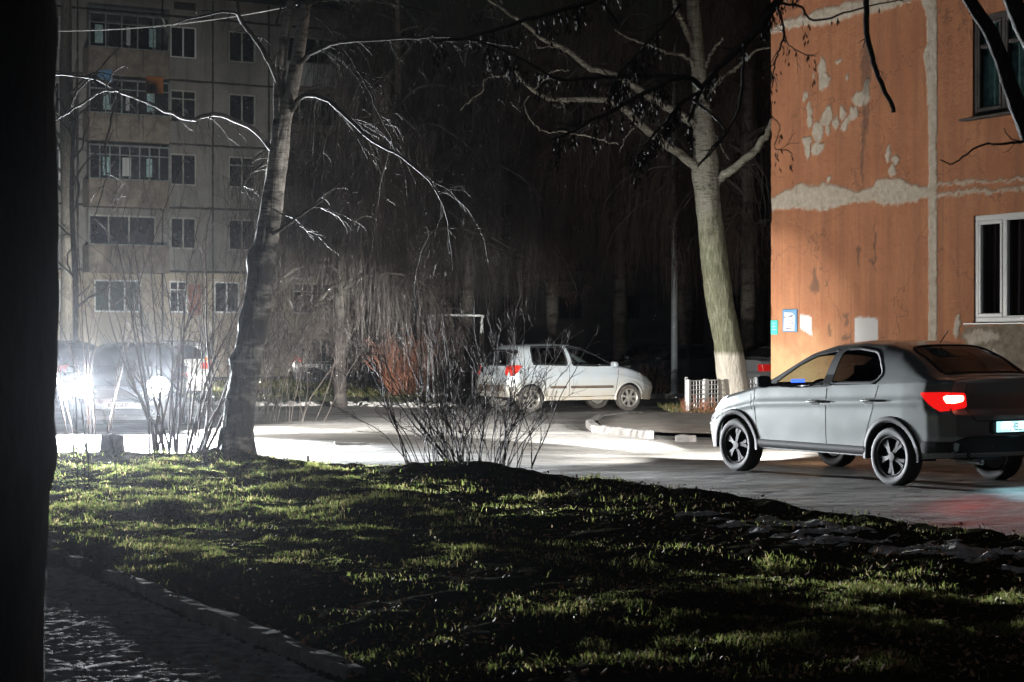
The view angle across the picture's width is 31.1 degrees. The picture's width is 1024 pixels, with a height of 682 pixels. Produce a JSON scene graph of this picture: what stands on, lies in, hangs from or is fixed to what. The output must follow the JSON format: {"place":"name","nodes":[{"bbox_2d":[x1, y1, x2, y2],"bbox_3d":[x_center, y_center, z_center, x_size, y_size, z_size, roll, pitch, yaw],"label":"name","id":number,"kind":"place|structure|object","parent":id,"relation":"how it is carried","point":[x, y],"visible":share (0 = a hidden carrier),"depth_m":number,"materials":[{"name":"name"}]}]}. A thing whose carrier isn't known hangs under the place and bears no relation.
{"place":"outdoors","nodes":[
{"label":"outdoors","id":0,"kind":"place"},
{"bbox_2d":[58,4,297,31],"bbox_3d":[-6.312,-5.269,30.000,5.638,0.453,0.024,0,0,0],"label":"overhead cable","id":1,"kind":"object","parent":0,"point":[167,24],"visible":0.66,"depth_m":29.99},
{"bbox_2d":[44,567,334,681],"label":"path","id":2,"kind":"structure","parent":0,"point":[190,645],"depth_m":9.30,"materials":[{"name":"asphalt"}]},
{"bbox_2d":[47,446,1023,681],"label":"fallen leaves","id":3,"kind":"object","parent":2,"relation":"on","point":[1007,657],"visible":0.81,"depth_m":10.79,"materials":[{"name":"brown plant"}]},
{"bbox_2d":[264,368,477,376],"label":"yard","id":4,"kind":"structure","parent":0,"point":[457,373],"depth_m":84.59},
{"bbox_2d":[55,0,357,376],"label":"apartment block","id":5,"kind":"structure","parent":4,"relation":"on","point":[231,80],"depth_m":77.87,"materials":[{"name":"concrete"}]},
{"bbox_2d":[55,82,59,113],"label":"window","id":6,"kind":"structure","parent":5,"relation":"in","point":[57,103],"depth_m":75.58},
{"bbox_2d":[58,148,59,179],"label":"window","id":7,"kind":"structure","parent":5,"relation":"in","point":[58,148],"depth_m":75.58,"materials":[{"name":"white plastic"}]},
{"bbox_2d":[58,16,59,48],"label":"window","id":8,"kind":"structure","parent":5,"relation":"in","point":[58,16],"depth_m":75.58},
{"bbox_2d":[94,279,139,311],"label":"window","id":9,"kind":"structure","parent":5,"relation":"in","point":[97,300],"depth_m":76.71,"materials":[{"name":"glass"}]},
{"bbox_2d":[88,214,155,244],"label":"window","id":10,"kind":"structure","parent":5,"relation":"in","point":[96,229],"depth_m":76.86,"materials":[{"name":"glass"}]},
{"bbox_2d":[88,149,155,179],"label":"window","id":11,"kind":"structure","parent":5,"relation":"in","point":[88,149],"depth_m":76.60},
{"bbox_2d":[88,85,155,114],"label":"window","id":12,"kind":"structure","parent":5,"relation":"in","point":[88,85],"depth_m":76.64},
{"bbox_2d":[88,19,155,49],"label":"window","id":13,"kind":"structure","parent":5,"relation":"in","point":[143,33],"depth_m":76.86,"materials":[{"name":"glass"}]},
{"bbox_2d":[170,281,186,312],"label":"window","id":14,"kind":"structure","parent":5,"relation":"in","point":[172,283],"depth_m":78.00,"materials":[{"name":"glass"}]},
{"bbox_2d":[170,217,195,248],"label":"window","id":15,"kind":"structure","parent":5,"relation":"in","point":[185,232],"depth_m":78.13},
{"bbox_2d":[170,153,195,185],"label":"window","id":16,"kind":"structure","parent":5,"relation":"in","point":[177,159],"depth_m":78.13,"materials":[{"name":"glass"}]},
{"bbox_2d":[170,89,195,121],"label":"window","id":17,"kind":"structure","parent":5,"relation":"in","point":[187,98],"depth_m":78.13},
{"bbox_2d":[170,26,195,58],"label":"window","id":18,"kind":"structure","parent":5,"relation":"in","point":[186,43],"depth_m":78.13,"materials":[{"name":"white plastic"}]},
{"bbox_2d":[214,281,239,312],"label":"window","id":19,"kind":"structure","parent":5,"relation":"in","point":[220,286],"depth_m":79.01,"materials":[{"name":"glass"}]},
{"bbox_2d":[229,219,255,250],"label":"window","id":20,"kind":"structure","parent":5,"relation":"in","point":[234,224],"depth_m":79.34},
{"bbox_2d":[229,156,255,187],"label":"window","id":21,"kind":"structure","parent":5,"relation":"in","point":[233,159],"depth_m":79.34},
{"bbox_2d":[229,93,255,125],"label":"window","id":22,"kind":"structure","parent":5,"relation":"in","point":[238,104],"depth_m":79.46,"materials":[{"name":"glass"}]},
{"bbox_2d":[229,31,255,63],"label":"window","id":23,"kind":"structure","parent":5,"relation":"in","point":[246,54],"depth_m":79.38,"materials":[{"name":"glass"}]},
{"bbox_2d":[287,159,332,186],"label":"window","id":24,"kind":"structure","parent":5,"relation":"in","point":[288,159],"depth_m":80.77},
{"bbox_2d":[293,283,331,313],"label":"window","id":25,"kind":"structure","parent":5,"relation":"in","point":[303,287],"depth_m":80.81,"materials":[{"name":"glass"}]},
{"bbox_2d":[292,99,336,125],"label":"window","id":26,"kind":"structure","parent":5,"relation":"in","point":[324,104],"depth_m":81.08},
{"bbox_2d":[287,36,342,63],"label":"window","id":27,"kind":"structure","parent":5,"relation":"in","point":[309,44],"depth_m":81.02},
{"bbox_2d":[186,377,701,402],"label":"verge","id":28,"kind":"structure","parent":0,"point":[327,397],"depth_m":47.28,"materials":[{"name":"plant"}]},
{"bbox_2d":[57,0,81,339],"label":"bare tree","id":29,"kind":"object","parent":28,"relation":"on","point":[66,305],"visible":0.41,"depth_m":61.80,"materials":[{"name":"grey plant"}]},
{"bbox_2d":[55,35,147,339],"bbox_3d":[-10.941,-3.095,47.329,3.847,9.493,3.912,0,0,0],"label":"bare tree","id":30,"kind":"object","parent":28,"relation":"on","point":[73,273],"visible":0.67,"depth_m":46.95,"materials":[{"name":"grey plant"}]},
{"bbox_2d":[209,284,396,395],"bbox_3d":[-5.287,-0.086,49.649,5.753,3.298,5.381,0,0,44],"label":"thicket","id":31,"kind":"object","parent":28,"relation":"on","point":[302,375],"visible":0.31,"depth_m":49.20,"materials":[{"name":"plant"}]},
{"bbox_2d":[288,340,416,384],"bbox_3d":[-5.371,0.765,62.003,4.285,1.570,2.107,0,0,-8],"label":"parked car","id":32,"kind":"object","parent":28,"relation":"on","point":[319,373],"visible":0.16,"depth_m":61.13,"materials":[{"name":"grey metal"}]},
{"bbox_2d":[284,0,538,390],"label":"weeping birch","id":33,"kind":"object","parent":28,"relation":"on","point":[423,125],"visible":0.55,"depth_m":49.70,"materials":[{"name":"plant"}]},
{"bbox_2d":[363,322,461,394],"bbox_3d":[-2.702,0.488,48.854,2.817,2.134,2.519,0,0,10],"label":"russet bush","id":34,"kind":"object","parent":28,"relation":"on","point":[422,361],"visible":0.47,"depth_m":48.82,"materials":[{"name":"plant"}]},
{"bbox_2d":[324,2,567,389],"bbox_3d":[-1.661,-4.400,54.230,7.148,12.100,6.644,0,0,-22],"label":"weeping birch","id":35,"kind":"object","parent":28,"relation":"on","point":[477,22],"visible":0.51,"depth_m":53.47,"materials":[{"name":"plant"}]},
{"bbox_2d":[426,314,486,401],"bbox_3d":[-1.431,0.435,47.000,1.572,2.238,0.751,0,0,0],"label":"carpet frame","id":36,"kind":"object","parent":28,"relation":"on","point":[481,329],"visible":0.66,"depth_m":46.97,"materials":[{"name":"paint"}]},
{"bbox_2d":[412,0,668,343],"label":"weeping birch","id":37,"kind":"object","parent":28,"relation":"on","point":[551,315],"visible":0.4,"depth_m":59.25,"materials":[{"name":"plant"}]},
{"bbox_2d":[499,0,761,361],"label":"weeping birch","id":38,"kind":"object","parent":28,"relation":"on","point":[619,327],"visible":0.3,"depth_m":56.64,"materials":[{"name":"plant"}]},
{"bbox_2d":[608,0,770,355],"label":"weeping birch","id":39,"kind":"object","parent":28,"relation":"on","point":[747,236],"visible":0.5,"depth_m":48.83,"materials":[{"name":"plant"}]},
{"bbox_2d":[660,0,734,343],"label":"bare tree","id":40,"kind":"object","parent":28,"relation":"on","point":[699,324],"visible":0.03,"depth_m":61.74,"materials":[{"name":"brown plant"}]},
{"bbox_2d":[736,2,770,348],"bbox_3d":[8.169,-5.399,58.027,3.115,14.105,4.223,0,0,-16],"label":"bare tree","id":41,"kind":"object","parent":28,"relation":"on","point":[761,326],"visible":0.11,"depth_m":57.84,"materials":[{"name":"brown plant"}]},
{"bbox_2d":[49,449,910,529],"bbox_3d":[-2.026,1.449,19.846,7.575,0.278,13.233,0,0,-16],"label":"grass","id":42,"kind":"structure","parent":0,"point":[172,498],"depth_m":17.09,"materials":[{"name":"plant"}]},
{"bbox_2d":[47,447,1023,681],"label":"lawn","id":43,"kind":"structure","parent":0,"point":[488,626],"depth_m":11.88,"materials":[{"name":"plant"}]},
{"bbox_2d":[0,0,59,681],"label":"tree","id":44,"kind":"object","parent":43,"relation":"on","point":[29,267],"visible":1,"depth_m":5.45,"materials":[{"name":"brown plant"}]},
{"bbox_2d":[72,443,80,451],"bbox_3d":[-5.896,1.464,24.900,0.144,0.174,0.068,0,0,0],"label":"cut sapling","id":45,"kind":"object","parent":43,"relation":"on","point":[73,447],"visible":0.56,"depth_m":24.89,"materials":[{"name":"white wood"}]},
{"bbox_2d":[65,555,93,567],"bbox_3d":[-2.934,1.519,12.473,0.107,0.102,0.420,0,0,-28],"label":"edging stone","id":46,"kind":"object","parent":43,"relation":"on","point":[73,560],"visible":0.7,"depth_m":12.45,"materials":[{"name":"concrete"}]},
{"bbox_2d":[63,322,120,487],"bbox_3d":[-4.259,0.638,18.255,0.412,1.733,0.790,0,0,26],"label":"sapling","id":47,"kind":"object","parent":43,"relation":"on","point":[73,363],"visible":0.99,"depth_m":18.29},
{"bbox_2d":[99,433,124,450],"bbox_3d":[-5.307,1.378,24.582,0.379,0.273,0.382,0,0,44],"label":"tree stump","id":48,"kind":"object","parent":43,"relation":"on","point":[105,443],"visible":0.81,"depth_m":24.48,"materials":[{"name":"grey wood"}]},
{"bbox_2d":[102,568,162,597],"bbox_3d":[-2.356,1.509,11.393,0.109,0.106,0.970,0,0,-28],"label":"edging stone","id":49,"kind":"object","parent":43,"relation":"on","point":[143,586],"visible":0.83,"depth_m":11.31,"materials":[{"name":"concrete"}]},
{"bbox_2d":[147,588,210,623],"bbox_3d":[-1.887,1.518,10.515,0.115,0.104,0.981,0,0,-28],"label":"edging stone","id":50,"kind":"object","parent":43,"relation":"on","point":[192,609],"visible":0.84,"depth_m":10.45,"materials":[{"name":"concrete"}]},
{"bbox_2d":[93,177,318,453],"bbox_3d":[-4.175,-0.252,25.174,3.025,3.937,1.757,0,0,-24],"label":"bare shrub","id":51,"kind":"object","parent":43,"relation":"on","point":[155,441],"visible":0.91,"depth_m":25.06,"materials":[{"name":"plant"}]},
{"bbox_2d":[202,608,282,647],"bbox_3d":[-1.419,1.508,9.632,0.108,0.107,0.980,0,0,-28],"label":"edging stone","id":52,"kind":"object","parent":43,"relation":"on","point":[235,625],"visible":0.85,"depth_m":9.59,"materials":[{"name":"concrete"}]},
{"bbox_2d":[56,0,525,453],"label":"birch tree","id":53,"kind":"object","parent":43,"relation":"on","point":[236,430],"visible":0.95,"depth_m":23.84,"materials":[{"name":"grey plant"}]},
{"bbox_2d":[266,635,365,679],"bbox_3d":[-0.940,1.516,8.737,0.108,0.108,1.010,0,0,-28],"label":"edging stone","id":54,"kind":"object","parent":43,"relation":"on","point":[308,656],"visible":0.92,"depth_m":8.66,"materials":[{"name":"concrete"}]},
{"bbox_2d":[356,328,460,460],"bbox_3d":[-1.198,0.623,20.862,1.210,1.685,0.812,0,0,15],"label":"sapling","id":55,"kind":"object","parent":43,"relation":"on","point":[423,428],"visible":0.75,"depth_m":20.92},
{"bbox_2d":[327,294,599,468],"bbox_3d":[-0.490,0.448,20.924,2.785,1.982,2.789,0,0,-39],"label":"bare shrub","id":56,"kind":"object","parent":43,"relation":"on","point":[478,418],"visible":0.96,"depth_m":20.72,"materials":[{"name":"plant"}]},
{"bbox_2d":[430,0,1023,191],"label":"ash tree","id":57,"kind":"object","parent":43,"relation":"on","point":[1001,59],"visible":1,"depth_m":9.11,"materials":[{"name":"brown plant"}]},
{"bbox_2d":[675,510,1023,576],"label":"snow","id":58,"kind":"structure","parent":43,"relation":"on","point":[958,549],"depth_m":13.42,"materials":[{"name":"snow"}]},
{"bbox_2d":[55,391,1023,536],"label":"road","id":59,"kind":"structure","parent":0,"point":[946,492],"depth_m":24.26,"materials":[{"name":"asphalt"}]},
{"bbox_2d":[55,340,96,408],"bbox_3d":[-10.391,0.765,43.020,2.107,1.570,4.285,0,0,12],"label":"parked car","id":60,"kind":"object","parent":59,"relation":"on","point":[64,355],"visible":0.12,"depth_m":41.30,"materials":[{"name":"white metal"}]},
{"bbox_2d":[56,128,188,434],"bbox_3d":[-7.059,-0.955,30.269,3.606,5.018,2.573,0,0,0],"label":"bare shrub","id":61,"kind":"object","parent":59,"relation":"on","point":[111,420],"visible":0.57,"depth_m":30.23,"materials":[{"name":"plant"}]},
{"bbox_2d":[67,342,187,430],"bbox_3d":[-6.836,0.785,33.080,2.092,1.531,4.285,0,0,-6],"label":"suv","id":62,"kind":"object","parent":59,"relation":"on","point":[103,370],"visible":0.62,"depth_m":31.41,"materials":[{"name":"white metal"}]},
{"bbox_2d":[159,340,216,397],"bbox_3d":[-8.727,0.765,48.020,2.107,1.570,4.285,0,0,-10],"label":"van","id":63,"kind":"object","parent":59,"relation":"on","point":[189,358],"visible":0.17,"depth_m":46.13,"materials":[{"name":"white metal"}]},
{"bbox_2d":[59,165,356,416],"bbox_3d":[-6.224,-1.130,37.677,5.983,5.368,6.083,0,0,0],"label":"thicket","id":64,"kind":"object","parent":59,"relation":"on","point":[229,289],"visible":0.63,"depth_m":38.12,"materials":[{"name":"plant"}]},
{"bbox_2d":[80,178,389,423],"bbox_3d":[-5.403,-0.785,35.283,5.882,4.677,4.485,0,0,-22],"label":"thicket","id":65,"kind":"object","parent":59,"relation":"on","point":[276,295],"visible":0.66,"depth_m":34.81,"materials":[{"name":"plant"}]},
{"bbox_2d":[187,400,460,407],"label":"curb","id":66,"kind":"structure","parent":59,"relation":"on","point":[327,403],"depth_m":43.96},
{"bbox_2d":[213,54,484,408],"bbox_3d":[-3.884,-2.441,42.453,5.678,8.419,5.668,0,0,-30],"label":"weeping birch","id":67,"kind":"object","parent":59,"relation":"on","point":[325,173],"visible":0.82,"depth_m":42.21,"materials":[{"name":"plant"}]},
{"bbox_2d":[334,442,370,444],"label":"kerb stone","id":68,"kind":"object","parent":59,"relation":"on","point":[341,443],"visible":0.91,"depth_m":27.43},
{"bbox_2d":[477,343,651,411],"bbox_3d":[1.240,0.800,41.100,3.959,1.500,2.015,0,0,-26],"label":"hatchback","id":69,"kind":"object","parent":59,"relation":"on","point":[625,388],"visible":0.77,"depth_m":40.32,"materials":[{"name":"silver metal"}]},
{"bbox_2d":[550,343,611,362],"bbox_3d":[1.628,0.807,57.987,4.482,1.486,2.045,0,0,-20],"label":"parked car","id":70,"kind":"object","parent":59,"relation":"on","point":[587,357],"visible":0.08,"depth_m":57.39,"materials":[{"name":"glass"}]},
{"bbox_2d":[586,420,598,431],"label":"kerb stone","id":71,"kind":"object","parent":59,"relation":"on","point":[590,424],"visible":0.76,"depth_m":32.09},
{"bbox_2d":[585,414,604,423],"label":"kerb stone","id":72,"kind":"object","parent":59,"relation":"on","point":[595,418],"visible":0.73,"depth_m":34.30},
{"bbox_2d":[600,411,642,416],"bbox_3d":[2.160,1.488,36.393,0.157,0.165,1.710,0,0,30],"label":"kerb stone","id":73,"kind":"object","parent":59,"relation":"on","point":[622,413],"visible":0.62,"depth_m":36.32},
{"bbox_2d":[592,425,653,438],"bbox_3d":[1.798,1.490,30.119,0.157,0.159,2.169,0,0,-20],"label":"kerb stone","id":74,"kind":"object","parent":59,"relation":"on","point":[630,432],"visible":0.82,"depth_m":29.90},
{"bbox_2d":[525,0,770,393],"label":"weeping birch","id":75,"kind":"object","parent":59,"relation":"on","point":[686,331],"visible":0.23,"depth_m":53.31,"materials":[{"name":"plant"}]},
{"bbox_2d":[636,362,676,393],"bbox_3d":[3.798,1.032,50.554,1.208,1.044,1.496,0,0,-19],"label":"dry bush","id":76,"kind":"object","parent":59,"relation":"on","point":[660,383],"visible":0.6,"depth_m":50.35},
{"bbox_2d":[650,393,683,398],"bbox_3d":[4.063,1.481,49.552,1.166,0.138,0.208,0,0,-25],"label":"kerb stone","id":77,"kind":"object","parent":59,"relation":"on","point":[668,395],"visible":0.79,"depth_m":49.51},
{"bbox_2d":[618,343,718,392],"bbox_3d":[4.542,0.807,54.017,4.482,1.486,2.045,0,0,-26],"label":"parked car","id":78,"kind":"object","parent":59,"relation":"on","point":[696,361],"visible":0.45,"depth_m":53.41,"materials":[{"name":"black metal"}]},
{"bbox_2d":[670,35,678,393],"bbox_3d":[4.501,-3.340,50.616,0.272,9.980,1.040,0,0,0],"label":"steel pole","id":79,"kind":"object","parent":59,"relation":"on","point":[674,337],"visible":0.45,"depth_m":50.93,"materials":[{"name":"metal"}]},
{"bbox_2d":[675,434,695,441],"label":"kerb stone","id":80,"kind":"object","parent":59,"relation":"on","point":[684,438],"visible":1,"depth_m":28.21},
{"bbox_2d":[744,345,770,386],"bbox_3d":[7.505,0.807,44.885,4.482,1.486,2.045,0,0,-24],"label":"parked car","id":81,"kind":"object","parent":59,"relation":"on","point":[758,362],"visible":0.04,"depth_m":43.66,"materials":[{"name":"black metal"}]},
{"bbox_2d":[710,331,1023,485],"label":"sedan","id":82,"kind":"object","parent":59,"relation":"on","point":[901,422],"visible":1,"depth_m":19.90,"materials":[{"name":"grey paint"}]},
{"bbox_2d":[771,0,1023,381],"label":"apartment house","id":83,"kind":"structure","parent":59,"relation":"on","point":[899,208],"depth_m":26.90,"materials":[{"name":"orange painted plaster"},{"name":"bare grey plaster"},{"name":"white pvc"}]},
{"bbox_2d":[771,320,777,334],"bbox_3d":[4.219,-0.219,29.600,0.019,0.233,0.178,0,0,-27],"label":"wall sign","id":84,"kind":"object","parent":83,"relation":"attached to","point":[774,327],"visible":1,"depth_m":29.58,"materials":[{"name":"teal"}]},
{"bbox_2d":[783,309,796,331],"bbox_3d":[4.410,-0.325,29.211,0.027,0.360,0.380,0,0,-27],"label":"notice board","id":85,"kind":"object","parent":83,"relation":"attached to","point":[789,320],"visible":1,"depth_m":29.19,"materials":[{"name":"paper"}]},
{"bbox_2d":[974,11,1023,116],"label":"window","id":86,"kind":"structure","parent":83,"relation":"in","point":[989,97],"depth_m":25.14,"materials":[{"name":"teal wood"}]},
{"bbox_2d":[975,212,1023,322],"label":"window","id":87,"kind":"structure","parent":83,"relation":"in","point":[999,238],"depth_m":24.95,"materials":[{"name":"white plastic"}]},
{"bbox_2d":[312,0,770,340],"label":"sky","id":88,"kind":"structure","parent":0,"point":[511,6],"materials":[{"name":"black"}]},
{"bbox_2d":[353,76,770,367],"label":"apartment block","id":89,"kind":"structure","parent":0,"point":[644,307],"depth_m":103.56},
{"bbox_2d":[389,297,412,319],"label":"window","id":90,"kind":"structure","parent":89,"relation":"in","point":[406,297],"depth_m":103.99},
{"bbox_2d":[445,296,460,319],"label":"window","id":91,"kind":"structure","parent":89,"relation":"in","point":[450,301],"depth_m":103.91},
{"bbox_2d":[445,200,461,223],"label":"window","id":92,"kind":"structure","parent":89,"relation":"in","point":[449,200],"depth_m":103.91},
{"bbox_2d":[501,104,523,127],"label":"window","id":93,"kind":"structure","parent":89,"relation":"in","point":[503,104],"depth_m":103.78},
{"bbox_2d":[501,296,525,319],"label":"window","id":94,"kind":"structure","parent":89,"relation":"in","point":[514,299],"depth_m":103.78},
{"bbox_2d":[501,248,525,271],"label":"window","id":95,"kind":"structure","parent":89,"relation":"in","point":[516,248],"depth_m":103.78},
{"bbox_2d":[501,200,525,223],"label":"window","id":96,"kind":"structure","parent":89,"relation":"in","point":[502,200],"depth_m":103.78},
{"bbox_2d":[502,152,525,175],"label":"window","id":97,"kind":"structure","parent":89,"relation":"in","point":[506,152],"depth_m":103.81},
{"bbox_2d":[558,296,582,319],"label":"window","id":98,"kind":"structure","parent":89,"relation":"in","point":[564,313],"depth_m":103.68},
{"bbox_2d":[558,248,582,271],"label":"window","id":99,"kind":"structure","parent":89,"relation":"in","point":[577,270],"depth_m":103.66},
{"bbox_2d":[558,153,582,175],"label":"window","id":100,"kind":"structure","parent":89,"relation":"in","point":[580,153],"depth_m":103.68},
{"bbox_2d":[558,104,582,127],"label":"window","id":101,"kind":"structure","parent":89,"relation":"in","point":[580,119],"depth_m":103.66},
{"bbox_2d":[559,201,582,223],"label":"window","id":102,"kind":"structure","parent":89,"relation":"in","point":[559,201],"depth_m":103.66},
{"bbox_2d":[626,152,636,174],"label":"window","id":103,"kind":"structure","parent":89,"relation":"in","point":[630,161],"depth_m":103.55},
{"bbox_2d":[626,296,639,319],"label":"window","id":104,"kind":"structure","parent":89,"relation":"in","point":[632,302],"depth_m":103.55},
{"bbox_2d":[626,248,639,271],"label":"window","id":105,"kind":"structure","parent":89,"relation":"in","point":[633,266],"depth_m":103.55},
{"bbox_2d":[729,249,740,271],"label":"window","id":106,"kind":"structure","parent":89,"relation":"in","point":[739,268],"depth_m":103.35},
{"bbox_2d":[729,103,741,126],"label":"window","id":107,"kind":"structure","parent":89,"relation":"in","point":[739,124],"depth_m":103.35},
{"bbox_2d":[733,296,740,319],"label":"window","id":108,"kind":"structure","parent":89,"relation":"in","point":[737,302],"depth_m":103.35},
{"bbox_2d":[598,411,713,433],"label":"pavement","id":109,"kind":"structure","parent":0,"point":[679,422],"depth_m":33.02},
{"bbox_2d":[461,0,770,402],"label":"birch tree","id":110,"kind":"object","parent":109,"relation":"on","point":[708,178],"visible":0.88,"depth_m":38.35,"materials":[{"name":"grey plant"}]},
{"bbox_2d":[685,377,687,408],"bbox_3d":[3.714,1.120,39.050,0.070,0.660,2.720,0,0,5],"label":"post","id":111,"kind":"object","parent":109,"relation":"on","point":[686,389],"visible":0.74,"depth_m":37.70,"materials":[{"name":"white paint"}]},
{"bbox_2d":[671,397,720,412],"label":"dry weeds","id":112,"kind":"object","parent":109,"relation":"on","point":[683,406],"visible":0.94,"depth_m":37.21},
{"bbox_2d":[688,379,706,411],"bbox_3d":[3.814,1.120,38.000,0.070,0.660,0.749,0,0,36],"label":"lattice fence","id":113,"kind":"object","parent":109,"relation":"on","point":[704,389],"visible":0.79,"depth_m":38.04,"materials":[{"name":"white paint"}]},
{"bbox_2d":[707,379,718,407],"bbox_3d":[4.256,1.120,38.600,0.070,0.660,0.761,0,0,37],"label":"lattice fence","id":114,"kind":"object","parent":109,"relation":"on","point":[711,389],"visible":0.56,"depth_m":38.49,"materials":[{"name":"white paint"}]},
{"bbox_2d":[748,377,756,388],"bbox_3d":[4.895,1.120,39.400,0.070,0.660,1.307,0,0,40],"label":"lattice fence","id":115,"kind":"object","parent":109,"relation":"on","point":[753,383],"visible":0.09,"depth_m":39.80,"materials":[{"name":"white paint"}]},
{"bbox_2d":[657,401,718,412],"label":"grass","id":116,"kind":"structure","parent":0,"point":[669,407],"depth_m":38.18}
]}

